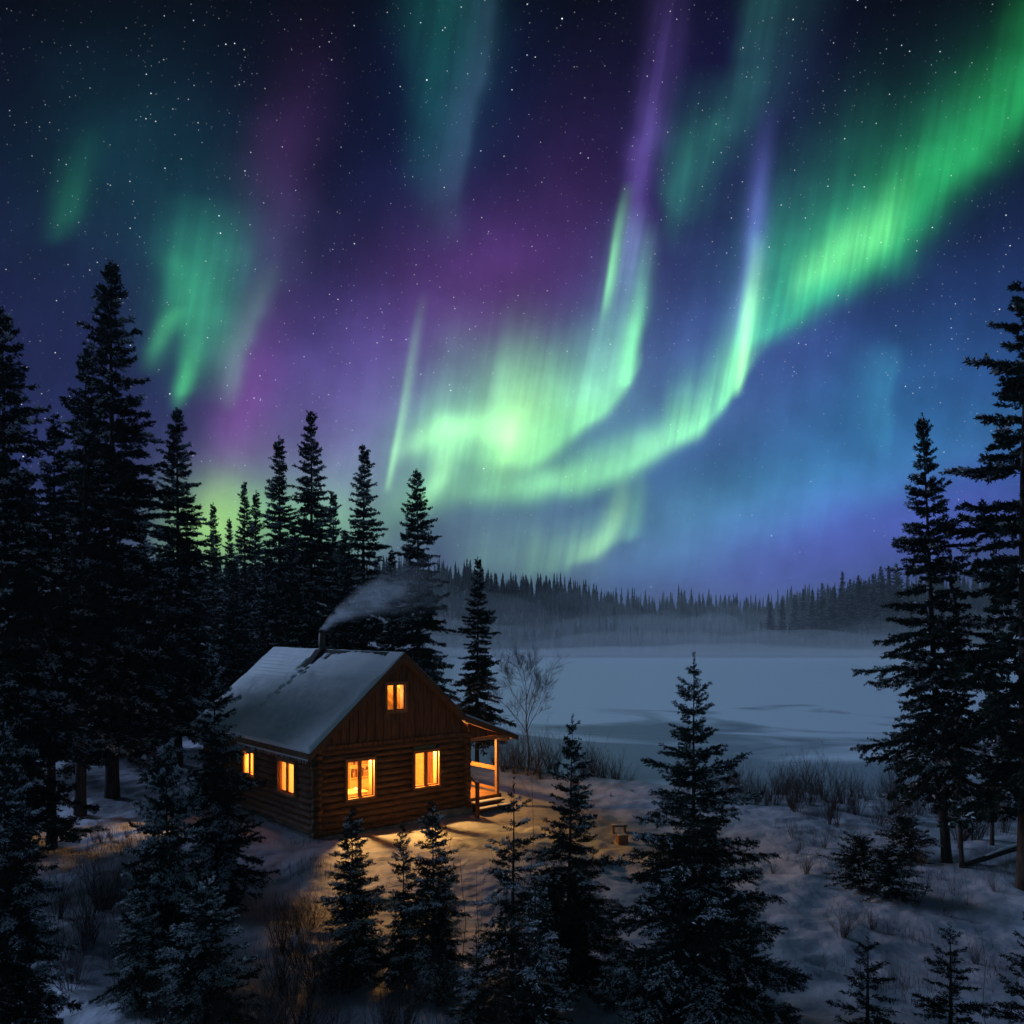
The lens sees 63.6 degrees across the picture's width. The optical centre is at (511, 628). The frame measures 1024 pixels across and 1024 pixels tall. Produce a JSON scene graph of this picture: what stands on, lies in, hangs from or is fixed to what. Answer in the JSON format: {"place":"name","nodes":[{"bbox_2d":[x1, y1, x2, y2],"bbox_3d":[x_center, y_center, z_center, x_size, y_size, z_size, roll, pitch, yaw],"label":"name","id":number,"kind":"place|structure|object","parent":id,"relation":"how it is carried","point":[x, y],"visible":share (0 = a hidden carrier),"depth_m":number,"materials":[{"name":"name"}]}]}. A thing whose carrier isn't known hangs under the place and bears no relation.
{"place":"outdoors","nodes":[
{"label":"outdoors","id":0,"kind":"place"},
{"bbox_2d":[0,0,1023,611],"label":"sky","id":1,"kind":"structure","parent":0,"point":[653,297],"materials":[{"name":"multicoloured"}]},
{"bbox_2d":[1,581,1023,1023],"bbox_3d":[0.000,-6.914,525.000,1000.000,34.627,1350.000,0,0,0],"label":"ground","id":2,"kind":"structure","parent":0,"point":[809,937],"depth_m":19.64,"materials":[{"name":"snow"}]},
{"bbox_2d":[0,563,44,881],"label":"spruce tree","id":3,"kind":"object","parent":2,"relation":"on","point":[8,688],"visible":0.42,"depth_m":17.12,"materials":[{"name":"green plant"}]},
{"bbox_2d":[8,481,68,760],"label":"spruce tree","id":4,"kind":"object","parent":2,"relation":"on","point":[26,498],"visible":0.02,"depth_m":32.84,"materials":[{"name":"green plant"}]},
{"bbox_2d":[0,720,84,1023],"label":"spruce tree","id":5,"kind":"object","parent":2,"relation":"on","point":[20,1003],"visible":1,"depth_m":12.45,"materials":[{"name":"green plant"}]},
{"bbox_2d":[0,306,110,859],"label":"spruce tree","id":6,"kind":"object","parent":2,"relation":"on","point":[41,728],"visible":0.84,"depth_m":20.41,"materials":[{"name":"green plant"}]},
{"bbox_2d":[11,413,108,846],"bbox_3d":[-13.031,0.289,23.396,3.217,12.844,2.692,0,0,9],"label":"spruce tree","id":7,"kind":"object","parent":2,"relation":"on","point":[53,630],"visible":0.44,"depth_m":23.35,"materials":[{"name":"green plant"}]},
{"bbox_2d":[22,871,97,969],"bbox_3d":[-8.504,5.363,15.232,1.705,1.975,1.359,0,0,21],"label":"bare shrub","id":8,"kind":"object","parent":2,"relation":"on","point":[48,951],"visible":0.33,"depth_m":15.39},
{"bbox_2d":[36,841,96,920],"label":"bare shrub","id":9,"kind":"object","parent":2,"relation":"on","point":[60,904],"visible":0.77,"depth_m":17.77,"materials":[{"name":"plant"}]},
{"bbox_2d":[43,926,98,991],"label":"bare shrub","id":10,"kind":"object","parent":2,"relation":"on","point":[62,985],"visible":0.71,"depth_m":14.12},
{"bbox_2d":[49,910,93,982],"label":"bare shrub","id":11,"kind":"object","parent":2,"relation":"on","point":[72,960],"visible":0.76,"depth_m":14.60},
{"bbox_2d":[47,849,111,945],"bbox_3d":[-8.526,5.383,16.359,1.125,1.879,1.522,0,0,-24],"label":"bare shrub","id":12,"kind":"object","parent":2,"relation":"on","point":[91,914],"visible":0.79,"depth_m":16.30,"materials":[{"name":"plant"}]},
{"bbox_2d":[59,880,115,952],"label":"bare shrub","id":13,"kind":"object","parent":2,"relation":"on","point":[82,939],"visible":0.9,"depth_m":15.95,"materials":[{"name":"plant"}]},
{"bbox_2d":[68,831,133,912],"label":"bare shrub","id":14,"kind":"object","parent":2,"relation":"on","point":[92,893],"visible":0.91,"depth_m":18.12,"materials":[{"name":"plant"}]},
{"bbox_2d":[40,345,162,816],"bbox_3d":[-14.247,-1.356,27.529,4.295,16.243,3.593,0,0,39],"label":"spruce tree","id":15,"kind":"object","parent":2,"relation":"on","point":[90,635],"visible":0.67,"depth_m":27.38,"materials":[{"name":"green plant"}]},
{"bbox_2d":[86,859,130,909],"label":"bare shrub","id":16,"kind":"object","parent":2,"relation":"on","point":[112,903],"visible":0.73,"depth_m":18.25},
{"bbox_2d":[30,259,212,798],"bbox_3d":[-14.257,-3.183,29.979,6.902,20.181,6.332,0,1,-17],"label":"spruce tree","id":17,"kind":"object","parent":2,"relation":"on","point":[120,734],"visible":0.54,"depth_m":29.61,"materials":[{"name":"green plant"}]},
{"bbox_2d":[89,888,176,1018],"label":"spruce tree","id":18,"kind":"object","parent":2,"relation":"on","point":[138,926],"visible":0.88,"depth_m":13.46,"materials":[{"name":"green plant"}]},
{"bbox_2d":[97,916,170,1011],"bbox_3d":[-6.056,5.473,13.562,1.264,1.730,1.007,0,0,-10],"label":"bare shrub","id":19,"kind":"object","parent":2,"relation":"on","point":[141,974],"visible":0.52,"depth_m":13.41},
{"bbox_2d":[124,534,170,748],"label":"spruce tree","id":20,"kind":"object","parent":2,"relation":"on","point":[144,541],"visible":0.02,"depth_m":39.83,"materials":[{"name":"green plant"}]},
{"bbox_2d":[133,953,174,1023],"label":"bare shrub","id":21,"kind":"object","parent":2,"relation":"on","point":[156,1010],"visible":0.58,"depth_m":12.90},
{"bbox_2d":[136,601,186,793],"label":"spruce tree","id":22,"kind":"object","parent":2,"relation":"on","point":[166,681],"visible":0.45,"depth_m":30.86,"materials":[{"name":"green plant"}]},
{"bbox_2d":[109,737,238,995],"bbox_3d":[-6.108,4.546,14.584,2.036,5.287,2.025,0,0,7],"label":"spruce tree","id":23,"kind":"object","parent":2,"relation":"on","point":[165,849],"visible":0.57,"depth_m":14.48,"materials":[{"name":"green plant"}]},
{"bbox_2d":[130,407,243,765],"bbox_3d":[-14.812,-1.650,37.111,5.582,16.648,5.121,0,-1,-6],"label":"spruce tree","id":24,"kind":"object","parent":2,"relation":"on","point":[187,607],"visible":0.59,"depth_m":36.81,"materials":[{"name":"green plant"}]},
{"bbox_2d":[182,547,221,738],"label":"spruce tree","id":25,"kind":"object","parent":2,"relation":"on","point":[205,603],"visible":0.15,"depth_m":44.00,"materials":[{"name":"green plant"}]},
{"bbox_2d":[139,876,271,1023],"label":"spruce tree","id":26,"kind":"object","parent":2,"relation":"on","point":[198,961],"visible":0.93,"depth_m":12.43,"materials":[{"name":"green plant"}]},
{"bbox_2d":[145,645,280,918],"bbox_3d":[-6.692,3.583,18.340,2.763,6.514,2.485,0,0,-1],"label":"spruce tree","id":27,"kind":"object","parent":2,"relation":"on","point":[218,827],"visible":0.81,"depth_m":18.06,"materials":[{"name":"green plant"}]},
{"bbox_2d":[196,502,232,684],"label":"spruce tree","id":28,"kind":"object","parent":2,"relation":"on","point":[216,600],"visible":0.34,"depth_m":59.74,"materials":[{"name":"green plant"}]},
{"bbox_2d":[211,517,237,689],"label":"spruce tree","id":29,"kind":"object","parent":2,"relation":"on","point":[229,551],"visible":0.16,"depth_m":61.80,"materials":[{"name":"green plant"}]},
{"bbox_2d":[207,560,259,697],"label":"spruce tree","id":30,"kind":"object","parent":2,"relation":"on","point":[234,642],"visible":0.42,"depth_m":38.84,"materials":[{"name":"green plant"}]},
{"bbox_2d":[217,482,259,683],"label":"spruce tree","id":31,"kind":"object","parent":2,"relation":"on","point":[243,542],"visible":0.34,"depth_m":51.78,"materials":[{"name":"green plant"}]},
{"bbox_2d":[224,490,265,660],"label":"spruce tree","id":32,"kind":"object","parent":2,"relation":"on","point":[254,525],"visible":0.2,"depth_m":54.00,"materials":[{"name":"green plant"}]},
{"bbox_2d":[224,941,304,1023],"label":"bare shrub","id":33,"kind":"object","parent":2,"relation":"on","point":[266,1016],"visible":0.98,"depth_m":11.61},
{"bbox_2d":[247,539,288,668],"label":"spruce tree","id":34,"kind":"object","parent":2,"relation":"on","point":[268,614],"visible":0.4,"depth_m":40.81,"materials":[{"name":"green plant"}]},
{"bbox_2d":[220,958,320,1023],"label":"bare shrub","id":35,"kind":"object","parent":2,"relation":"on","point":[265,1005],"visible":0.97,"depth_m":11.66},
{"bbox_2d":[251,882,303,955],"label":"bare shrub","id":36,"kind":"object","parent":2,"relation":"on","point":[282,940],"visible":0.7,"depth_m":15.82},
{"bbox_2d":[242,435,315,665],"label":"spruce tree","id":37,"kind":"object","parent":2,"relation":"on","point":[279,520],"visible":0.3,"depth_m":44.76,"materials":[{"name":"green plant"}]},
{"bbox_2d":[237,941,324,1023],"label":"bare shrub","id":38,"kind":"object","parent":2,"relation":"on","point":[281,1006],"visible":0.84,"depth_m":12.09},
{"bbox_2d":[241,915,324,991],"bbox_3d":[-4.032,5.750,14.594,1.459,1.275,1.079,0,0,-39],"label":"bare shrub","id":39,"kind":"object","parent":2,"relation":"on","point":[275,976],"visible":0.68,"depth_m":14.42,"materials":[{"name":"plant"}]},
{"bbox_2d":[263,901,318,999],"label":"bare shrub","id":40,"kind":"object","parent":2,"relation":"on","point":[276,959],"visible":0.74,"depth_m":14.15,"materials":[{"name":"plant"}]},
{"bbox_2d":[277,521,317,647],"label":"spruce tree","id":41,"kind":"object","parent":2,"relation":"on","point":[292,583],"visible":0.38,"depth_m":42.71,"materials":[{"name":"green plant"}]},
{"bbox_2d":[266,880,329,969],"bbox_3d":[-3.988,5.481,15.337,1.069,1.736,1.342,0,0,-23],"label":"bare shrub","id":42,"kind":"object","parent":2,"relation":"on","point":[287,951],"visible":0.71,"depth_m":15.29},
{"bbox_2d":[258,929,349,1023],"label":"bare shrub","id":43,"kind":"object","parent":2,"relation":"on","point":[298,1010],"visible":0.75,"depth_m":12.35,"materials":[{"name":"plant"}]},
{"bbox_2d":[271,904,342,994],"bbox_3d":[-3.661,5.629,14.285,1.199,1.554,1.622,0,0,-41],"label":"bare shrub","id":44,"kind":"object","parent":2,"relation":"on","point":[312,970],"visible":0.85,"depth_m":14.28,"materials":[{"name":"plant"}]},
{"bbox_2d":[273,410,357,649],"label":"spruce tree","id":45,"kind":"object","parent":2,"relation":"on","point":[317,549],"visible":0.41,"depth_m":46.28,"materials":[{"name":"green plant"}]},
{"bbox_2d":[282,965,357,1023],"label":"bare shrub","id":46,"kind":"object","parent":2,"relation":"on","point":[337,1006],"visible":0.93,"depth_m":12.09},
{"bbox_2d":[314,491,367,642],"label":"spruce tree","id":47,"kind":"object","parent":2,"relation":"on","point":[333,502],"visible":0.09,"depth_m":54.69,"materials":[{"name":"green plant"}]},
{"bbox_2d":[304,805,393,997],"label":"spruce tree","id":48,"kind":"object","parent":2,"relation":"on","point":[353,902],"visible":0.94,"depth_m":14.45,"materials":[{"name":"green plant"}]},
{"bbox_2d":[327,530,371,650],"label":"spruce tree","id":49,"kind":"object","parent":2,"relation":"on","point":[341,644],"visible":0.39,"depth_m":43.81,"materials":[{"name":"green plant"}]},
{"bbox_2d":[191,629,518,838],"bbox_3d":[-5.790,3.350,29.780,8.060,6.700,9.725,0,0,-41],"label":"log cabin","id":50,"kind":"object","parent":2,"relation":"on","point":[311,723],"visible":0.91,"depth_m":26.45,"materials":[{"name":"brown wood"}]},
{"bbox_2d":[242,748,256,778],"bbox_3d":[-8.745,4.510,27.824,0.345,0.930,0.980,0,0,-41],"label":"window","id":51,"kind":"structure","parent":50,"relation":"in","point":[246,759],"depth_m":27.73,"materials":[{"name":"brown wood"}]},
{"bbox_2d":[277,757,297,797],"bbox_3d":[-6.911,4.600,25.715,0.345,1.110,1.230,0,0,-41],"label":"window","id":52,"kind":"structure","parent":50,"relation":"in","point":[287,769],"depth_m":25.65,"materials":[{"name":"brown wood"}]},
{"bbox_2d":[344,756,376,801],"bbox_3d":[-4.695,4.575,25.319,1.070,1.280,0.345,0,0,-41],"label":"window","id":53,"kind":"structure","parent":50,"relation":"in","point":[372,759],"depth_m":25.30,"materials":[{"name":"brown wood"}]},
{"bbox_2d":[385,681,407,713],"bbox_3d":[-3.729,2.155,26.159,0.830,0.980,0.345,0,0,-41],"label":"window","id":54,"kind":"structure","parent":50,"relation":"in","point":[387,711],"depth_m":26.12,"materials":[{"name":"brown wood"}]},
{"bbox_2d":[412,747,440,790],"bbox_3d":[-2.842,4.540,26.930,1.080,1.270,0.345,0,0,-41],"label":"window","id":55,"kind":"structure","parent":50,"relation":"in","point":[437,751],"depth_m":26.91,"materials":[{"name":"brown wood"}]},
{"bbox_2d":[318,444,406,651],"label":"spruce tree","id":56,"kind":"object","parent":2,"relation":"on","point":[371,633],"visible":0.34,"depth_m":47.80,"materials":[{"name":"green plant"}]},
{"bbox_2d":[347,956,418,1023],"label":"bare shrub","id":57,"kind":"object","parent":2,"relation":"on","point":[381,1021],"visible":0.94,"depth_m":12.24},
{"bbox_2d":[369,952,406,1023],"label":"bare shrub","id":58,"kind":"object","parent":2,"relation":"on","point":[388,997],"visible":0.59,"depth_m":12.55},
{"bbox_2d":[378,548,406,651],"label":"spruce tree","id":59,"kind":"object","parent":2,"relation":"on","point":[391,603],"visible":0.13,"depth_m":49.92,"materials":[{"name":"green plant"}]},
{"bbox_2d":[372,822,426,989],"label":"spruce tree","id":60,"kind":"object","parent":2,"relation":"on","point":[401,948],"visible":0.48,"depth_m":14.51,"materials":[{"name":"green plant"}]},
{"bbox_2d":[359,939,456,1023],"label":"bare shrub","id":61,"kind":"object","parent":2,"relation":"on","point":[399,1020],"visible":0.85,"depth_m":12.49,"materials":[{"name":"plant"}]},
{"bbox_2d":[376,469,461,707],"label":"spruce tree","id":62,"kind":"object","parent":2,"relation":"on","point":[418,621],"visible":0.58,"depth_m":45.61,"materials":[{"name":"green plant"}]},
{"bbox_2d":[379,799,484,1012],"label":"spruce tree","id":63,"kind":"object","parent":2,"relation":"on","point":[437,922],"visible":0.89,"depth_m":13.83,"materials":[{"name":"green plant"}]},
{"bbox_2d":[445,926,501,1023],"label":"spruce tree","id":64,"kind":"object","parent":2,"relation":"on","point":[474,989],"visible":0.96,"depth_m":12.16,"materials":[{"name":"green plant"}]},
{"bbox_2d":[448,957,515,1023],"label":"bare shrub","id":65,"kind":"object","parent":2,"relation":"on","point":[487,999],"visible":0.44,"depth_m":12.29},
{"bbox_2d":[449,556,516,761],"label":"spruce tree","id":66,"kind":"object","parent":2,"relation":"on","point":[475,683],"visible":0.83,"depth_m":43.16,"materials":[{"name":"green plant"}]},
{"bbox_2d":[453,777,573,1023],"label":"spruce tree","id":67,"kind":"object","parent":2,"relation":"on","point":[511,909],"visible":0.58,"depth_m":12.80,"materials":[{"name":"green plant"}]},
{"bbox_2d":[485,639,573,767],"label":"birch tree","id":68,"kind":"object","parent":2,"relation":"on","point":[507,672],"visible":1,"depth_m":37.18,"materials":[{"name":"plant"}]},
{"bbox_2d":[44,555,1018,653],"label":"wood","id":69,"kind":"object","parent":2,"relation":"on","point":[666,624],"visible":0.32,"depth_m":339.51,"materials":[{"name":"green plant"}]},
{"bbox_2d":[483,868,579,1023],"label":"spruce tree","id":70,"kind":"object","parent":2,"relation":"on","point":[553,999],"visible":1,"depth_m":11.81,"materials":[{"name":"green plant"}]},
{"bbox_2d":[513,720,554,775],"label":"bare shrub","id":71,"kind":"object","parent":2,"relation":"on","point":[527,761],"visible":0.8,"depth_m":34.67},
{"bbox_2d":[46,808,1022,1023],"bbox_3d":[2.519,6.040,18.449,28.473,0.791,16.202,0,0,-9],"label":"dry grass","id":72,"kind":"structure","parent":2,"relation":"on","point":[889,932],"depth_m":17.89,"materials":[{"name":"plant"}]},
{"bbox_2d":[500,713,634,1012],"bbox_3d":[0.938,4.080,14.435,2.432,5.233,2.579,0,0,9],"label":"spruce tree","id":73,"kind":"object","parent":2,"relation":"on","point":[583,906],"visible":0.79,"depth_m":14.14,"materials":[{"name":"green plant"}]},
{"bbox_2d":[571,652,813,1023],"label":"spruce tree","id":74,"kind":"object","parent":2,"relation":"on","point":[685,969],"visible":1,"depth_m":12.31,"materials":[{"name":"green plant"}]},
{"bbox_2d":[714,758,774,802],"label":"bare shrub","id":75,"kind":"object","parent":2,"relation":"on","point":[741,792],"visible":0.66,"depth_m":29.07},
{"bbox_2d":[762,603,778,652],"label":"spruce tree","id":76,"kind":"object","parent":2,"relation":"on","point":[769,645],"visible":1,"depth_m":311.62,"materials":[{"name":"green plant"}]},
{"bbox_2d":[774,598,791,651],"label":"spruce tree","id":77,"kind":"object","parent":2,"relation":"on","point":[783,637],"visible":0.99,"depth_m":313.44,"materials":[{"name":"green plant"}]},
{"bbox_2d":[786,594,805,647],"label":"spruce tree","id":78,"kind":"object","parent":2,"relation":"on","point":[795,622],"visible":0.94,"depth_m":318.40,"materials":[{"name":"green plant"}]},
{"bbox_2d":[801,590,820,650],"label":"spruce tree","id":79,"kind":"object","parent":2,"relation":"on","point":[812,616],"visible":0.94,"depth_m":313.88,"materials":[{"name":"green plant"}]},
{"bbox_2d":[795,758,832,805],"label":"bare shrub","id":80,"kind":"object","parent":2,"relation":"on","point":[810,800],"visible":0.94,"depth_m":28.56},
{"bbox_2d":[804,775,842,824],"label":"bare shrub","id":81,"kind":"object","parent":2,"relation":"on","point":[827,817],"visible":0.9,"depth_m":26.16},
{"bbox_2d":[813,583,833,649],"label":"spruce tree","id":82,"kind":"object","parent":2,"relation":"on","point":[823,621],"visible":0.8,"depth_m":313.58,"materials":[{"name":"green plant"}]},
{"bbox_2d":[825,586,845,646],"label":"spruce tree","id":83,"kind":"object","parent":2,"relation":"on","point":[832,609],"visible":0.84,"depth_m":315.33,"materials":[{"name":"green plant"}]},
{"bbox_2d":[834,572,848,639],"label":"spruce tree","id":84,"kind":"object","parent":2,"relation":"on","point":[841,590],"visible":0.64,"depth_m":325.03,"materials":[{"name":"green plant"}]},
{"bbox_2d":[839,579,860,647],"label":"spruce tree","id":85,"kind":"object","parent":2,"relation":"on","point":[852,619],"visible":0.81,"depth_m":313.77,"materials":[{"name":"green plant"}]},
{"bbox_2d":[824,889,877,938],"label":"bare shrub","id":86,"kind":"object","parent":2,"relation":"on","point":[845,932],"visible":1,"depth_m":16.43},
{"bbox_2d":[828,763,882,814],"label":"bare shrub","id":87,"kind":"object","parent":2,"relation":"on","point":[854,803],"visible":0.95,"depth_m":27.39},
{"bbox_2d":[816,829,898,897],"bbox_3d":[8.231,5.720,19.624,1.784,1.995,1.646,0,0,9],"label":"spruce bush","id":88,"kind":"object","parent":2,"relation":"on","point":[856,854],"visible":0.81,"depth_m":19.41,"materials":[{"name":"green plant"}]},
{"bbox_2d":[853,575,866,626],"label":"spruce tree","id":89,"kind":"object","parent":2,"relation":"on","point":[858,589],"visible":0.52,"depth_m":324.88,"materials":[{"name":"green plant"}]},
{"bbox_2d":[826,932,904,1023],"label":"spruce tree","id":90,"kind":"object","parent":2,"relation":"on","point":[868,1007],"visible":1,"depth_m":11.36,"materials":[{"name":"green plant"}]},
{"bbox_2d":[856,580,874,632],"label":"spruce tree","id":91,"kind":"object","parent":2,"relation":"on","point":[864,592],"visible":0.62,"depth_m":323.25,"materials":[{"name":"green plant"}]},
{"bbox_2d":[863,574,884,647],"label":"spruce tree","id":92,"kind":"object","parent":2,"relation":"on","point":[874,626],"visible":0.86,"depth_m":313.99,"materials":[{"name":"green plant"}]},
{"bbox_2d":[868,566,895,634],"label":"spruce tree","id":93,"kind":"object","parent":2,"relation":"on","point":[883,594],"visible":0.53,"depth_m":320.95,"materials":[{"name":"green plant"}]},
{"bbox_2d":[833,845,932,904],"bbox_3d":[8.686,5.841,19.168,2.086,1.790,1.939,0,0,-19],"label":"spruce bush","id":94,"kind":"object","parent":2,"relation":"on","point":[890,878],"visible":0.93,"depth_m":18.89,"materials":[{"name":"green plant"}]},
{"bbox_2d":[881,571,898,633],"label":"spruce tree","id":95,"kind":"object","parent":2,"relation":"on","point":[889,596],"visible":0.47,"depth_m":319.71,"materials":[{"name":"green plant"}]},
{"bbox_2d":[883,564,909,634],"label":"spruce tree","id":96,"kind":"object","parent":2,"relation":"on","point":[900,601],"visible":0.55,"depth_m":318.24,"materials":[{"name":"green plant"}]},
{"bbox_2d":[868,809,943,865],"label":"spruce bush","id":97,"kind":"object","parent":2,"relation":"on","point":[903,832],"visible":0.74,"depth_m":21.90,"materials":[{"name":"green plant"}]},
{"bbox_2d":[849,412,1006,862],"bbox_3d":[10.999,0.481,21.474,3.751,12.326,3.732,0,0,-26],"label":"spruce tree","id":98,"kind":"object","parent":2,"relation":"on","point":[929,727],"visible":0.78,"depth_m":21.44,"materials":[{"name":"green plant"}]},
{"bbox_2d":[911,922,995,1023],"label":"spruce tree","id":99,"kind":"object","parent":2,"relation":"on","point":[967,1008],"visible":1,"depth_m":11.60,"materials":[{"name":"green plant"}]},
{"bbox_2d":[932,559,983,867],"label":"spruce tree","id":100,"kind":"object","parent":2,"relation":"on","point":[959,791],"visible":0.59,"depth_m":20.90,"materials":[{"name":"green plant"}]},
{"bbox_2d":[914,279,1023,890],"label":"spruce tree","id":101,"kind":"object","parent":2,"relation":"on","point":[997,715],"visible":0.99,"depth_m":19.52,"materials":[{"name":"green plant"}]},
{"bbox_2d":[964,844,1016,866],"bbox_3d":[13.306,5.964,22.257,4.500,0.221,0.196,0,0,-34],"label":"fallen log","id":102,"kind":"object","parent":2,"relation":"on","point":[1002,851],"visible":0.91,"depth_m":21.84,"materials":[{"name":"wood"}]},
{"bbox_2d":[976,539,1012,845],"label":"spruce tree","id":103,"kind":"object","parent":2,"relation":"on","point":[997,629],"visible":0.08,"depth_m":22.94,"materials":[{"name":"green plant"}]},
{"bbox_2d":[979,912,1023,1023],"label":"spruce tree","id":104,"kind":"object","parent":2,"relation":"on","point":[1009,1014],"visible":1,"depth_m":11.39,"materials":[{"name":"green plant"}]},
{"bbox_2d":[423,653,1018,804],"bbox_3d":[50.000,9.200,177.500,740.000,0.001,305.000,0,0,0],"label":"lake","id":105,"kind":"structure","parent":0,"point":[767,708],"depth_m":95.59,"materials":[{"name":"ice"}]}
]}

